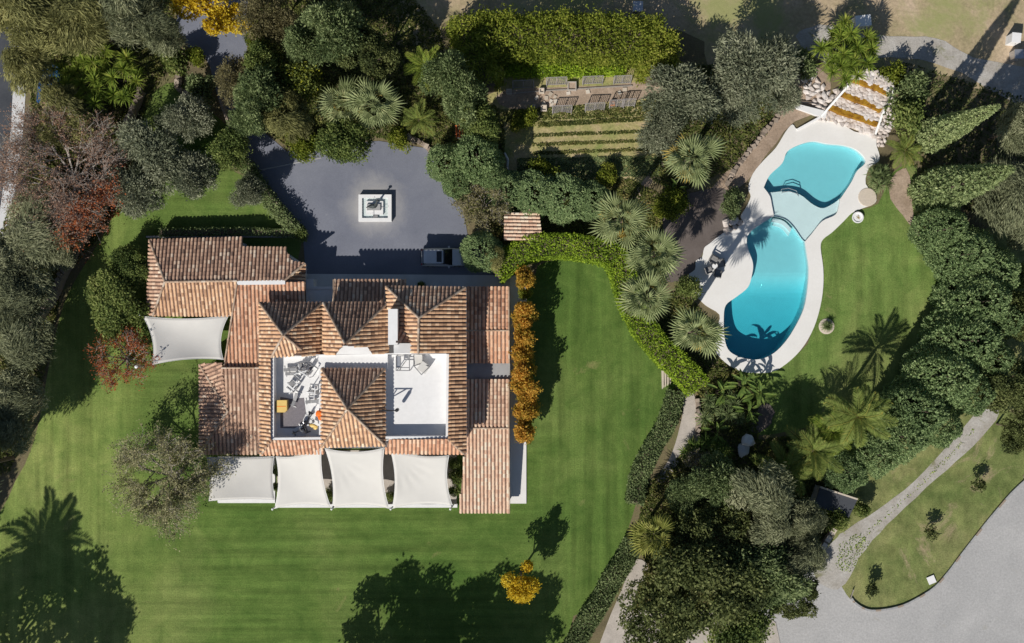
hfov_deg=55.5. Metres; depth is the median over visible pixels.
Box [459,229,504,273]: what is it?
conifer tree
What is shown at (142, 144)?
olive tree
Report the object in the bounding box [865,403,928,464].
conifer tree
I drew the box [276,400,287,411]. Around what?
crash mat
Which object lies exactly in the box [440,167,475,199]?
conifer tree
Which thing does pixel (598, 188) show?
conifer tree
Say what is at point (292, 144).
shrub
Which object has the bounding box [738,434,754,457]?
white boulder
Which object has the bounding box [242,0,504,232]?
undergrowth
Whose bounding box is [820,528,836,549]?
entrance pier
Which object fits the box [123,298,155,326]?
shrub
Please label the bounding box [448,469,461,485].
shrub
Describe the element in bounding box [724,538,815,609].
grey leaved tree
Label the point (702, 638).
pebble bed
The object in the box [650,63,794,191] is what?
undergrowth
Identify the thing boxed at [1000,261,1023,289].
shrub
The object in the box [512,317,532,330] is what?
shrub
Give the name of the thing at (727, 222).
boulders
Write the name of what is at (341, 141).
broadleaf tree
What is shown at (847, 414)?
feather palm
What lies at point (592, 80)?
trellis
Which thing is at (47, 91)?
casuarina tree
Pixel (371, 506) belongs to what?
garden wall
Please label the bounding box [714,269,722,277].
wicker chair
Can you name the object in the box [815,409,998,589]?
gravel track
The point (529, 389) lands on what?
shrub
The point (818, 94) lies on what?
rock bank
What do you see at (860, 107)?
rock cascade
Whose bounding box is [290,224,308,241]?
shrub
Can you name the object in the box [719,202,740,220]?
shrub
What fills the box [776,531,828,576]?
pine tree
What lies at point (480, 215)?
bare tree
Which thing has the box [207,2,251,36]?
yellow tree
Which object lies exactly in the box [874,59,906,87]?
shrub
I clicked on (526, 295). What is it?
shrub
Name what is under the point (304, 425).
exercise bike
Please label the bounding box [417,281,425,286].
shrub
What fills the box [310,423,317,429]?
towel
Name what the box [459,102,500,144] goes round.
broadleaf tree
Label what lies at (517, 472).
walkway
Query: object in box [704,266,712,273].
wicker chair
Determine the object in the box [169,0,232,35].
yellow tree
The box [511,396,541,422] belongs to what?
shrub
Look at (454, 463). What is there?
shrub
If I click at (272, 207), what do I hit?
ivy hedge
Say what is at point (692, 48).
ground
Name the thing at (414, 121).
cycad
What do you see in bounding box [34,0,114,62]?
casuarina tree
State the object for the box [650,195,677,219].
shrub
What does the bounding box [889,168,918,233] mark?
worn earth
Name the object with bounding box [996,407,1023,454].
oak tree
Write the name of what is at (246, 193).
olive tree
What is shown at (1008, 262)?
conifer tree
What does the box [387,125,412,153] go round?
shrub
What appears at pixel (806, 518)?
pine tree
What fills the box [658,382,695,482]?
garden path
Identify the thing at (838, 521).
shrub
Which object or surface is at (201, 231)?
box hedge
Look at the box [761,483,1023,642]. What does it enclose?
gravel yard
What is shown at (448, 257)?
parked car
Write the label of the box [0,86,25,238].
pavement
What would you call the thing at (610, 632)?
garden path
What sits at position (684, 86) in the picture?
olive tree
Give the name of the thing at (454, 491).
shrub
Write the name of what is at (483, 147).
conifer tree
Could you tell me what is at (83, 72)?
dragon tree
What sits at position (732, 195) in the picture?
shrub
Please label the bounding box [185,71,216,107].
shrub
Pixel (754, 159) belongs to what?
dirt slope
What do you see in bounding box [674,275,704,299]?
shrub
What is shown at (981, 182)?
cypress tree
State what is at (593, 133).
vegetable rows
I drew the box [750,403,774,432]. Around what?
worn earth
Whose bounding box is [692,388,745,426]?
agave clump
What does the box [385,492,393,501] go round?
shrub
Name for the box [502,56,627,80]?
hedge
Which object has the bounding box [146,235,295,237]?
wall
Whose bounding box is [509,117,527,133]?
shrub
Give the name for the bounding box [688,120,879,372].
swimming pool
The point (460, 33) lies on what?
privet hedge
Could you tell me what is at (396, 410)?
punch bag
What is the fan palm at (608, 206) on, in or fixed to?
on the ground at (692, 48)
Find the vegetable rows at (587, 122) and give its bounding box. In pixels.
[537,116,648,127]
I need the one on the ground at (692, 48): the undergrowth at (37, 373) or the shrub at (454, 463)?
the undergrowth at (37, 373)
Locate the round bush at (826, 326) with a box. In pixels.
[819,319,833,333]
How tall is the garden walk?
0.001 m
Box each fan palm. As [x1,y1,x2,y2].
[312,74,372,124]
[342,75,404,131]
[587,191,650,251]
[615,269,672,323]
[623,224,686,281]
[627,513,676,558]
[662,132,727,190]
[668,307,729,358]
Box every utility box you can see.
[631,1,642,15]
[851,14,871,30]
[1005,32,1021,45]
[1009,49,1023,60]
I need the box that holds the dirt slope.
[712,68,830,192]
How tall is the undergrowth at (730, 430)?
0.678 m
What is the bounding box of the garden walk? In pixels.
[496,82,666,108]
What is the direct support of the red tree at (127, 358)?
on the lawn at (82, 560)
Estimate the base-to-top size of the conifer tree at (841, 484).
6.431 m
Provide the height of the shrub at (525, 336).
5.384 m
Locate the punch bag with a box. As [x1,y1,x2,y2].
[378,408,398,411]
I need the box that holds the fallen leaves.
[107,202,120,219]
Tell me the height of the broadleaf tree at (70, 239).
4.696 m
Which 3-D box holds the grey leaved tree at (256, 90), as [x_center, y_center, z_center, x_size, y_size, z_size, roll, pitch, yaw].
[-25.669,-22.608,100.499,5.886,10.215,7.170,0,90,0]
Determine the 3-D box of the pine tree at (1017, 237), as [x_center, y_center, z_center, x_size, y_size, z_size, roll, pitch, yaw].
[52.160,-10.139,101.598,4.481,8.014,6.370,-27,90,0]
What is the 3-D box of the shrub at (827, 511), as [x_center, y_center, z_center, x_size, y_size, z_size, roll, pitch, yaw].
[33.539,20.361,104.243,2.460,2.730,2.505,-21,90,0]
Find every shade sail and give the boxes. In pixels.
[144,315,228,364]
[207,456,274,500]
[274,448,330,508]
[325,448,389,508]
[391,453,452,508]
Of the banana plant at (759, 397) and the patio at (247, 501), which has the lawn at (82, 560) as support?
the patio at (247, 501)
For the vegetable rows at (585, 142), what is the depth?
105.51 m
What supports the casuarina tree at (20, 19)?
on the ground at (692, 48)
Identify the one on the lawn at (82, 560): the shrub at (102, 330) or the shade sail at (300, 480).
the shrub at (102, 330)
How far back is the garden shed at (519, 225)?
102.96 m
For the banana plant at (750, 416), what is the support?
on the ground at (692, 48)
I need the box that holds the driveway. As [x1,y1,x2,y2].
[177,0,494,274]
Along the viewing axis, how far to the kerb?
105.38 m
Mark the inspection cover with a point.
(931, 579)
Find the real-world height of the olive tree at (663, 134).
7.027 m
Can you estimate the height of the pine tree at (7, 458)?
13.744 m
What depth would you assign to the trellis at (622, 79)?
104.94 m
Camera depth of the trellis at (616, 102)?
104.80 m
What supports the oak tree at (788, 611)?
on the gravel yard at (976, 595)
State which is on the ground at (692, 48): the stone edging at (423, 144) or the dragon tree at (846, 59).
the stone edging at (423, 144)
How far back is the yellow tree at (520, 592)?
100.60 m
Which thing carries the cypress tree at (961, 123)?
on the ground at (692, 48)
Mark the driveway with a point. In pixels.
(318, 198)
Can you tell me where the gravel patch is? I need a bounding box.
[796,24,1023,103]
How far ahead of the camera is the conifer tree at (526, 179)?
102.48 m
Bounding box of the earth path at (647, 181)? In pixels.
[632,158,665,198]
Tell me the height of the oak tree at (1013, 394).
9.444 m
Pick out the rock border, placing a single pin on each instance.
(885, 130)
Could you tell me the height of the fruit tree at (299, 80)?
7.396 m
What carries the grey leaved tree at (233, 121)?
on the ground at (692, 48)
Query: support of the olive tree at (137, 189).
on the lawn at (82, 560)
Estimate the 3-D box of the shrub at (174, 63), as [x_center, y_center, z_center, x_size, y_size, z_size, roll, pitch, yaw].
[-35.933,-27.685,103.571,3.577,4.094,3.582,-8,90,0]
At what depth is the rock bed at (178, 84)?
104.96 m
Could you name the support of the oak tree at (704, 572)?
on the ground at (692, 48)
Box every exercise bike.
[299,421,310,432]
[304,412,312,423]
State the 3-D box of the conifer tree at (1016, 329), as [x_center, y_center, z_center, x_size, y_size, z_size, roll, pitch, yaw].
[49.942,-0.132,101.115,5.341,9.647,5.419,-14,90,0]
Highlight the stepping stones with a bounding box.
[532,88,626,106]
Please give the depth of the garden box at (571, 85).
105.25 m
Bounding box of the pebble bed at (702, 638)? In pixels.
[613,609,779,642]
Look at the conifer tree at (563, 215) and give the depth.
102.64 m
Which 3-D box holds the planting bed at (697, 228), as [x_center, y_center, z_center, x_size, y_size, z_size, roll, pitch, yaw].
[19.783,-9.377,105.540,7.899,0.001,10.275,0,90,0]
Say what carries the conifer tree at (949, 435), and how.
on the rough grass at (901, 558)
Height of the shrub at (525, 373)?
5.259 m
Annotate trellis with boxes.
[546,76,566,85]
[552,105,571,113]
[582,75,603,84]
[585,102,604,111]
[609,99,624,108]
[613,75,631,84]
[621,98,635,107]
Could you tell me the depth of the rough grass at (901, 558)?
105.58 m
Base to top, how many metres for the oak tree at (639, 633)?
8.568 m
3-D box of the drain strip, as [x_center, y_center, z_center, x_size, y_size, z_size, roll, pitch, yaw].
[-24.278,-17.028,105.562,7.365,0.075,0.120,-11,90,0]
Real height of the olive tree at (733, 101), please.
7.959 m
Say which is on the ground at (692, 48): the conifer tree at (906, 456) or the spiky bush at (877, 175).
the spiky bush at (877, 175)
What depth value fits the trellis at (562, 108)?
104.87 m
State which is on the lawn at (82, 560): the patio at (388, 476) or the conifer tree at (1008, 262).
the patio at (388, 476)
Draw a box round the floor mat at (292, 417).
[280,397,305,427]
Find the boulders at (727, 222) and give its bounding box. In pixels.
[722,217,742,234]
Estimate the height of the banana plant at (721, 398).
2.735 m
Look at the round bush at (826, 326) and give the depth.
105.50 m
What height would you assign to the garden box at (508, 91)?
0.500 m
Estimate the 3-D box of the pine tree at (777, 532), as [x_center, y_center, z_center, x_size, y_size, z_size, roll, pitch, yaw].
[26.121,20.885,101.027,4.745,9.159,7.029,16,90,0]
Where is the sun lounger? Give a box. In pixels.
[413,354,429,374]
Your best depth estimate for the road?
105.57 m
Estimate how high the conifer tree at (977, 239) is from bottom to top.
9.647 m
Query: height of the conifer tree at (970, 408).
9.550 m
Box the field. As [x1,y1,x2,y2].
[394,0,1023,89]
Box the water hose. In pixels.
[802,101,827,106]
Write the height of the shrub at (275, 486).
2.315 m
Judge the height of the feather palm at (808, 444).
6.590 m
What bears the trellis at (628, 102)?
on the ground at (692, 48)
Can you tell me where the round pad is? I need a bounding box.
[858,188,876,205]
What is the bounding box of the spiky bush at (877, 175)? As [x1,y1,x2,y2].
[864,163,894,194]
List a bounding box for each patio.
[218,456,274,502]
[277,450,456,502]
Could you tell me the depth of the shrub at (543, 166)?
103.81 m
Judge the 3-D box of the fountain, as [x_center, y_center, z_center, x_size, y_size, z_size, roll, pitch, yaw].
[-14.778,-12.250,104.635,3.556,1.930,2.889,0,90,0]
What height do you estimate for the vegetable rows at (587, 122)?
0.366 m
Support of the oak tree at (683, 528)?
on the ground at (692, 48)
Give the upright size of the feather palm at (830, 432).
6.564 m
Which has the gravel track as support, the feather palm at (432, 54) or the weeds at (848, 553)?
the weeds at (848, 553)
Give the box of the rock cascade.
[797,69,895,138]
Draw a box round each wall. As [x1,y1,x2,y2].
[32,86,146,326]
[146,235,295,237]
[218,98,299,233]
[279,503,457,507]
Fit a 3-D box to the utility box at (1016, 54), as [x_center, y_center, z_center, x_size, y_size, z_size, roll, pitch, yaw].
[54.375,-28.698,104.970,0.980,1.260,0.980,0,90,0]
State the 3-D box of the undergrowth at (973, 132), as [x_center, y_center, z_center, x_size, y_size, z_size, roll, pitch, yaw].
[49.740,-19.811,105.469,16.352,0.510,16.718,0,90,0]
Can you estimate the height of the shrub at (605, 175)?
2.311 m
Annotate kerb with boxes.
[850,480,1023,611]
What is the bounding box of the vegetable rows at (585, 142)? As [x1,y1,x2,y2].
[532,139,643,146]
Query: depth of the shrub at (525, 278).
102.35 m
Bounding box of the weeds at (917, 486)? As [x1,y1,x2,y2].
[855,429,973,547]
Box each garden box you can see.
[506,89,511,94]
[539,88,543,93]
[541,105,546,111]
[567,81,575,90]
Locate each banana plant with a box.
[663,178,686,194]
[701,419,730,442]
[705,379,736,405]
[724,369,759,398]
[732,401,761,423]
[742,379,775,404]
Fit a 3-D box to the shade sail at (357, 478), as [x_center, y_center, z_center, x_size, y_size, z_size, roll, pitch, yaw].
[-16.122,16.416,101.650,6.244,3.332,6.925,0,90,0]
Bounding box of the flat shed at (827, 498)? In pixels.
[810,484,857,516]
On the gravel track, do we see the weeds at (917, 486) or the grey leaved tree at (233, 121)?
the weeds at (917, 486)
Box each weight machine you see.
[286,377,301,393]
[294,361,309,374]
[298,362,317,377]
[306,384,318,399]
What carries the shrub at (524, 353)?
on the lawn at (82, 560)
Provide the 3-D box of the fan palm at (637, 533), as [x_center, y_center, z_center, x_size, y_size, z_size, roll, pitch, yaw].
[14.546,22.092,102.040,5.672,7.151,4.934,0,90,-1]
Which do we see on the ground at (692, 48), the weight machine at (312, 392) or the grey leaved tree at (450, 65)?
the grey leaved tree at (450, 65)
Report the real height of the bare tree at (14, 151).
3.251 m
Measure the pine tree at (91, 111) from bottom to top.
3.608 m
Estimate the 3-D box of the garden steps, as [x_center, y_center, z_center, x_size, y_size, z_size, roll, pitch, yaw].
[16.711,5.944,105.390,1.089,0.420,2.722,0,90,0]
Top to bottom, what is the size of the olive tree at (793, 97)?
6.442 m
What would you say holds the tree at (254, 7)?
on the ground at (692, 48)
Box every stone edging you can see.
[405,133,430,150]
[693,398,702,442]
[724,108,783,186]
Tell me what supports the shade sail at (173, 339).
attached to the villa
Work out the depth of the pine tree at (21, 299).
99.68 m
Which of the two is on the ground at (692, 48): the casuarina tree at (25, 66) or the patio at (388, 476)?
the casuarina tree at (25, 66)
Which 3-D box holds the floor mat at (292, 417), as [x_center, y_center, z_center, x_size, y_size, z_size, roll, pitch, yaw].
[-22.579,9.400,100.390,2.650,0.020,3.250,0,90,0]
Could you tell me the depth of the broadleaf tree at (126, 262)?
102.45 m
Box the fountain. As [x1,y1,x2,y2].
[358,194,391,221]
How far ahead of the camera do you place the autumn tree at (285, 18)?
98.64 m
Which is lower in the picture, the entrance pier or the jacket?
the entrance pier
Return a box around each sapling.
[864,582,879,599]
[923,523,941,541]
[971,478,987,492]
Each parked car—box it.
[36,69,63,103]
[421,246,464,267]
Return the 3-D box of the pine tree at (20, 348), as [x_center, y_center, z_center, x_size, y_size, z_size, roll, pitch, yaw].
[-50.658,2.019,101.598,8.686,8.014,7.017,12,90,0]
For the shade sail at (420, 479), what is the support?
attached to the villa
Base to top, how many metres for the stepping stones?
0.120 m
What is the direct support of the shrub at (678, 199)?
on the ground at (692, 48)
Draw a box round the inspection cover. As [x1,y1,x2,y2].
[927,575,935,584]
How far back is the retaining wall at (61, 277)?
104.32 m
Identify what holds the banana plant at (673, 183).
on the ground at (692, 48)
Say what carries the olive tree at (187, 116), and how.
on the lawn at (82, 560)
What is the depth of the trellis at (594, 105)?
104.88 m
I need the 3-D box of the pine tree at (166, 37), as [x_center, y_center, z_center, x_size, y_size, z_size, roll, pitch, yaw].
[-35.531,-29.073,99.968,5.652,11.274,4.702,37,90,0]
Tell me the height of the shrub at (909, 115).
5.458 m
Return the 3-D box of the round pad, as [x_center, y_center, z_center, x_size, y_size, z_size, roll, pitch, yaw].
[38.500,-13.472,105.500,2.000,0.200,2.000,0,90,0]
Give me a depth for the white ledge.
105.10 m
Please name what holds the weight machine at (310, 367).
on the villa
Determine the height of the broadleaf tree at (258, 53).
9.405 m
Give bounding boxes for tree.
[0,0,74,51]
[0,38,57,98]
[0,94,134,263]
[0,133,30,166]
[0,182,73,272]
[0,228,38,286]
[0,259,59,330]
[0,307,59,375]
[0,367,53,421]
[0,401,37,457]
[0,456,15,491]
[31,75,100,148]
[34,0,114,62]
[38,245,79,272]
[47,41,147,114]
[53,219,82,250]
[81,101,109,137]
[82,323,160,393]
[83,267,137,336]
[97,0,167,51]
[101,161,169,219]
[102,419,236,551]
[107,244,149,290]
[112,113,186,196]
[134,9,187,59]
[158,91,216,144]
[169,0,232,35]
[171,146,221,200]
[206,126,252,171]
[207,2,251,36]
[212,54,247,109]
[225,105,269,137]
[227,172,266,209]
[232,61,285,134]
[234,0,288,41]
[241,38,283,80]
[262,83,314,143]
[264,5,311,45]
[270,59,330,105]
[281,17,333,72]
[299,0,369,65]
[312,116,374,165]
[336,21,402,81]
[417,48,472,100]
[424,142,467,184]
[440,69,495,130]
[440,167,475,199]
[448,182,513,234]
[450,133,504,185]
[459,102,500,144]
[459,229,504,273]
[478,162,508,191]
[483,168,528,215]
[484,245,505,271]
[500,559,541,604]
[508,169,560,220]
[537,172,589,226]
[569,179,610,222]
[616,577,701,642]
[633,105,689,159]
[636,61,727,124]
[638,537,774,640]
[664,473,705,519]
[665,502,753,564]
[680,448,737,508]
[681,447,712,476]
[704,595,778,642]
[705,55,776,131]
[712,23,806,114]
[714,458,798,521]
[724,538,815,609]
[742,507,793,551]
[769,75,803,116]
[770,574,820,620]
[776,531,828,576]
[786,495,829,539]
[808,14,885,89]
[821,447,869,493]
[844,428,899,479]
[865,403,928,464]
[877,375,950,440]
[896,341,982,408]
[906,162,1016,215]
[906,205,969,255]
[906,401,963,448]
[912,104,1000,153]
[916,305,1002,375]
[923,224,997,283]
[928,364,996,416]
[929,269,1012,336]
[947,333,1015,378]
[949,243,1021,303]
[964,296,1023,339]
[968,350,1023,413]
[971,152,1023,238]
[986,288,1023,341]
[987,99,1023,158]
[994,210,1023,253]
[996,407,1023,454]
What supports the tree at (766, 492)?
on the ground at (692, 48)
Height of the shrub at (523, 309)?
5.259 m
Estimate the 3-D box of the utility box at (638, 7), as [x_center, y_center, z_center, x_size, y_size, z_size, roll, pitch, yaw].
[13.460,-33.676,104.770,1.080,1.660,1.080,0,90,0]
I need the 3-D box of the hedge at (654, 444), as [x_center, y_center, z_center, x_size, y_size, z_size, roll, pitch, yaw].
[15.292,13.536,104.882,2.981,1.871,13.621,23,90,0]
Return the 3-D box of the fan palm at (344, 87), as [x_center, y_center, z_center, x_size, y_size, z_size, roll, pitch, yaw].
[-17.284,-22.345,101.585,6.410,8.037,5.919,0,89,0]
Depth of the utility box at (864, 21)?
104.04 m
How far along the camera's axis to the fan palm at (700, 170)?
96.73 m
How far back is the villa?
100.40 m
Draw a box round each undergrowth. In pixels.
[0,0,175,285]
[0,290,60,474]
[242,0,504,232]
[491,178,665,284]
[630,287,863,614]
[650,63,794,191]
[898,62,1023,213]
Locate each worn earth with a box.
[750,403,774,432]
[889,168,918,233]
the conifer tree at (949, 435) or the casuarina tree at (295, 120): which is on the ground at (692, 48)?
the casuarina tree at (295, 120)
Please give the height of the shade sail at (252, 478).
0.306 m
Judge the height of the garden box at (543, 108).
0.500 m
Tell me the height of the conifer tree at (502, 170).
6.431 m
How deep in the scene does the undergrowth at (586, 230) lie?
105.48 m
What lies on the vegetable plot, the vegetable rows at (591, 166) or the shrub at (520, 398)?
the vegetable rows at (591, 166)
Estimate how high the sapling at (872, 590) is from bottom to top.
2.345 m
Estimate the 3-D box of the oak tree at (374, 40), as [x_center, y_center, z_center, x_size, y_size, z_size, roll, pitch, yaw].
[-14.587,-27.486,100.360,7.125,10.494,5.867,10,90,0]
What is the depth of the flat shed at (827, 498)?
103.36 m
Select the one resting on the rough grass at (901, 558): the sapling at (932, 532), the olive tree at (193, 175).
the sapling at (932, 532)
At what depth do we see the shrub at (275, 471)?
103.93 m
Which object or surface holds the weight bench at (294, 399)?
on the floor mat at (292, 417)
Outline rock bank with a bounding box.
[801,72,840,110]
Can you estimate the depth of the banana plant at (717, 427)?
103.70 m
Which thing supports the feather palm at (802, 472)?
on the ground at (692, 48)
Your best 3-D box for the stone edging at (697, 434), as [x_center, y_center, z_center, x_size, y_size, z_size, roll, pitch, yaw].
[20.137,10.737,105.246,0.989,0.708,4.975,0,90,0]
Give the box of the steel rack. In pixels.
[396,355,410,370]
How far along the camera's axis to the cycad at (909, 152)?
103.53 m
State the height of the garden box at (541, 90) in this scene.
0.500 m
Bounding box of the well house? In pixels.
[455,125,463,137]
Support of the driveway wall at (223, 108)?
on the driveway
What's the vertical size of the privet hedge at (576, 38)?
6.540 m
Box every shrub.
[90,314,135,348]
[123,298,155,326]
[159,47,190,76]
[184,45,205,69]
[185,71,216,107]
[242,31,262,45]
[273,465,277,476]
[273,482,277,492]
[285,133,302,149]
[287,132,318,163]
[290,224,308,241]
[326,486,332,501]
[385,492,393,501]
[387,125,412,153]
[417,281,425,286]
[448,456,459,470]
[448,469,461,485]
[448,485,460,496]
[508,344,535,363]
[508,378,543,403]
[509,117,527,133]
[509,362,537,383]
[510,300,540,324]
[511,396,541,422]
[512,105,538,129]
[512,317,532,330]
[512,354,528,368]
[513,320,537,346]
[513,417,536,444]
[514,264,535,290]
[515,393,535,405]
[518,289,532,300]
[526,154,561,185]
[593,161,618,186]
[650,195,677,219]
[659,185,693,222]
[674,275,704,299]
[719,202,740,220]
[722,186,745,211]
[794,46,819,80]
[820,507,833,519]
[824,507,850,533]
[851,500,872,517]
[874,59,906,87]
[883,94,925,137]
[884,68,931,106]
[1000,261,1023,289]
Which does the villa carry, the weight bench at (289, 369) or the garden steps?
the weight bench at (289, 369)
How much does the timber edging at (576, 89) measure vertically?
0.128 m
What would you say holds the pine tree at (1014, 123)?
on the ground at (692, 48)
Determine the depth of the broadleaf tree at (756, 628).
99.13 m
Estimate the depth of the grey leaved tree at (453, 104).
97.29 m
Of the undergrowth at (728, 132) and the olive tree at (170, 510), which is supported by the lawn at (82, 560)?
the olive tree at (170, 510)
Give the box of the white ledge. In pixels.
[796,105,826,117]
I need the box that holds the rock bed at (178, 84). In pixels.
[174,74,190,94]
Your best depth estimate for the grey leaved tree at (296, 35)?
97.20 m
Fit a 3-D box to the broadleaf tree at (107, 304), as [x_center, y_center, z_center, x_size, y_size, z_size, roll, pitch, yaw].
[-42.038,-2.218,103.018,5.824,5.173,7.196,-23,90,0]
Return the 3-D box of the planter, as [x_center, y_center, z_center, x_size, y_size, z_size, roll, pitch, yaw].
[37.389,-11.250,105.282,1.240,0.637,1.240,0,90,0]
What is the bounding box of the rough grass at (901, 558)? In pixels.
[793,222,1023,608]
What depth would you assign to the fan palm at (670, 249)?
95.62 m
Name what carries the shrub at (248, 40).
on the ground at (692, 48)
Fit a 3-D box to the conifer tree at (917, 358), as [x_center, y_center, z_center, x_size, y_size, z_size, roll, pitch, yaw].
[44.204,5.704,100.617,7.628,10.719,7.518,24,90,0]
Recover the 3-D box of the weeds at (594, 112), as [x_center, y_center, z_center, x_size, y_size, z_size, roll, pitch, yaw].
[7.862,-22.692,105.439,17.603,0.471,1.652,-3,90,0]
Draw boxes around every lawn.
[0,82,673,642]
[737,164,954,434]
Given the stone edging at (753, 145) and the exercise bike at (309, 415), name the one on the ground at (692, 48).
the stone edging at (753, 145)
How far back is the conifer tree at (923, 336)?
97.89 m
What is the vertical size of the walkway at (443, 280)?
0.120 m
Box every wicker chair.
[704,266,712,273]
[709,254,718,264]
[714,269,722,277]
[717,258,725,267]
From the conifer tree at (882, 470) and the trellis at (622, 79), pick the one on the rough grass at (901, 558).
the conifer tree at (882, 470)
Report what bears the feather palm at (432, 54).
on the ground at (692, 48)
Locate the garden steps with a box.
[661,364,670,388]
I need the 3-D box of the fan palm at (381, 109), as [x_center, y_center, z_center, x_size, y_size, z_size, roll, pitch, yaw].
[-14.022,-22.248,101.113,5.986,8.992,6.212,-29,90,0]
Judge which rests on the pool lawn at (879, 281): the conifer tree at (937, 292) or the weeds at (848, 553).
the conifer tree at (937, 292)
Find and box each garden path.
[600,559,647,642]
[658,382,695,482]
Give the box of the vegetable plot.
[487,59,671,189]
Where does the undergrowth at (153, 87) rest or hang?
on the ground at (692, 48)
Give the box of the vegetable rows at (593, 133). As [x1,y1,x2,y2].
[532,130,639,137]
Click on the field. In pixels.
(980, 29)
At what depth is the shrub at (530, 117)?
104.24 m
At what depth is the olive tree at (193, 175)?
100.32 m
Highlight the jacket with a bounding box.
[316,410,321,419]
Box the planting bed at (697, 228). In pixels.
[658,188,729,281]
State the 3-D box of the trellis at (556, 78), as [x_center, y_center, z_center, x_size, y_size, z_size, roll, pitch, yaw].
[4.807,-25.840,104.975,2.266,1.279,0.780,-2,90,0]
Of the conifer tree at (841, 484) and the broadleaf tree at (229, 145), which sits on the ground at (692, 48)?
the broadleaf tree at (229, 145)
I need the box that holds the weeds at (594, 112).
[504,102,659,122]
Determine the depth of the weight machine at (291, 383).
99.50 m
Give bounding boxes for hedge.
[158,225,293,238]
[240,159,305,239]
[443,9,506,94]
[472,0,667,76]
[489,231,710,397]
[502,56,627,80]
[563,535,640,642]
[624,388,684,506]
[630,23,684,86]
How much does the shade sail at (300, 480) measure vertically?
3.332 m
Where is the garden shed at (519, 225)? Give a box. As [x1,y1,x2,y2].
[504,209,541,239]
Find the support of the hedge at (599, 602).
on the lawn at (82, 560)
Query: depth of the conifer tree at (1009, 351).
97.73 m
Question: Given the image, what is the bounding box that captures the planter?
[852,212,863,222]
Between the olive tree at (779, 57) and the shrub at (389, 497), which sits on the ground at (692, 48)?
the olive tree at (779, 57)
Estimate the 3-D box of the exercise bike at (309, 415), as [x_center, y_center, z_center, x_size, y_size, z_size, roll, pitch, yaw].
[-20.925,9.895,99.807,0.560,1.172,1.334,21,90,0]
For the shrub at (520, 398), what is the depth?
101.84 m
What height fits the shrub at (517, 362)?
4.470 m
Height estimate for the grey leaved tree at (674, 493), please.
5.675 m
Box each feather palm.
[403,45,440,90]
[750,440,816,497]
[783,423,846,480]
[809,407,854,457]
[820,384,898,447]
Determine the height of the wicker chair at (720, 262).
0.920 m
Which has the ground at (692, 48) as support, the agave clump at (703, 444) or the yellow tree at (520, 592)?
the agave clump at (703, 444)
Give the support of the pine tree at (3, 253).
on the ground at (692, 48)
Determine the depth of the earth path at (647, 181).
105.55 m
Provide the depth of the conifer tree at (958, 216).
99.99 m
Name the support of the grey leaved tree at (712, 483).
on the ground at (692, 48)
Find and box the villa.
[146,236,509,513]
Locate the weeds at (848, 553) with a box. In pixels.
[837,534,869,571]
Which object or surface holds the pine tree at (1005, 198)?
on the ground at (692, 48)
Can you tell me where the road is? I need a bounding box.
[0,11,13,205]
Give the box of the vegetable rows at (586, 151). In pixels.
[533,148,648,154]
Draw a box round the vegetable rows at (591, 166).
[516,155,660,177]
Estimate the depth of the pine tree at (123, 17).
95.67 m
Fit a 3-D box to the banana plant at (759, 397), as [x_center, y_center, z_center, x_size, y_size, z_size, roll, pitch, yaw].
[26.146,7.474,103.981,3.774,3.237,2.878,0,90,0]
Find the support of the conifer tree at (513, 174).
on the ground at (692, 48)
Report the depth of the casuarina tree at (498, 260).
102.00 m
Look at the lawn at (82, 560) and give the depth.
105.59 m
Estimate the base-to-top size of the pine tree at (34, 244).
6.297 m
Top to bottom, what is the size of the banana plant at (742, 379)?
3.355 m
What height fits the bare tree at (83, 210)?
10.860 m
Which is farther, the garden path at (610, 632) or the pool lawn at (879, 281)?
the pool lawn at (879, 281)
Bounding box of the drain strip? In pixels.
[259,157,320,170]
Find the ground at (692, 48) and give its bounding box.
[0,0,1023,642]
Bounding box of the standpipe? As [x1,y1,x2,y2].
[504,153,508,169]
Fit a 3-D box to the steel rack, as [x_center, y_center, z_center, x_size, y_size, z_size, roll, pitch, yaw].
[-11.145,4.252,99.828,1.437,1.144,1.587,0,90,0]
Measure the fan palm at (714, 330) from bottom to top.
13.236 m
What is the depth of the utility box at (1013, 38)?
104.15 m
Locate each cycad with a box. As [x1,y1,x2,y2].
[398,98,439,135]
[885,134,921,168]
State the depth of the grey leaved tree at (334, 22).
95.51 m
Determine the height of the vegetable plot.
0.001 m
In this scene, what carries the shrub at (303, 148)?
on the driveway
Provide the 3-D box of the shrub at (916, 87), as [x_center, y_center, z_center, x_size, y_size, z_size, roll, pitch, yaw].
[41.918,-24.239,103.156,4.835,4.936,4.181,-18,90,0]
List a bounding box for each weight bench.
[284,366,298,372]
[285,370,300,376]
[290,391,301,406]
[305,399,318,404]
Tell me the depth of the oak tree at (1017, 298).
97.89 m
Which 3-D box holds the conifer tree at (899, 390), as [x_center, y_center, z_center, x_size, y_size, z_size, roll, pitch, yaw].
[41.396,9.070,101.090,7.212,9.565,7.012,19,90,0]
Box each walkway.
[307,274,509,286]
[510,275,525,503]
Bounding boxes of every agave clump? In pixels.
[677,431,733,467]
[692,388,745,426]
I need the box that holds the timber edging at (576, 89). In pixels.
[512,85,631,93]
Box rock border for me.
[876,97,896,146]
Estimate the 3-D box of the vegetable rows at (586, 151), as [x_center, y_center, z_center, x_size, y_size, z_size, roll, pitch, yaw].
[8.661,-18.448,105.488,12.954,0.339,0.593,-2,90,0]

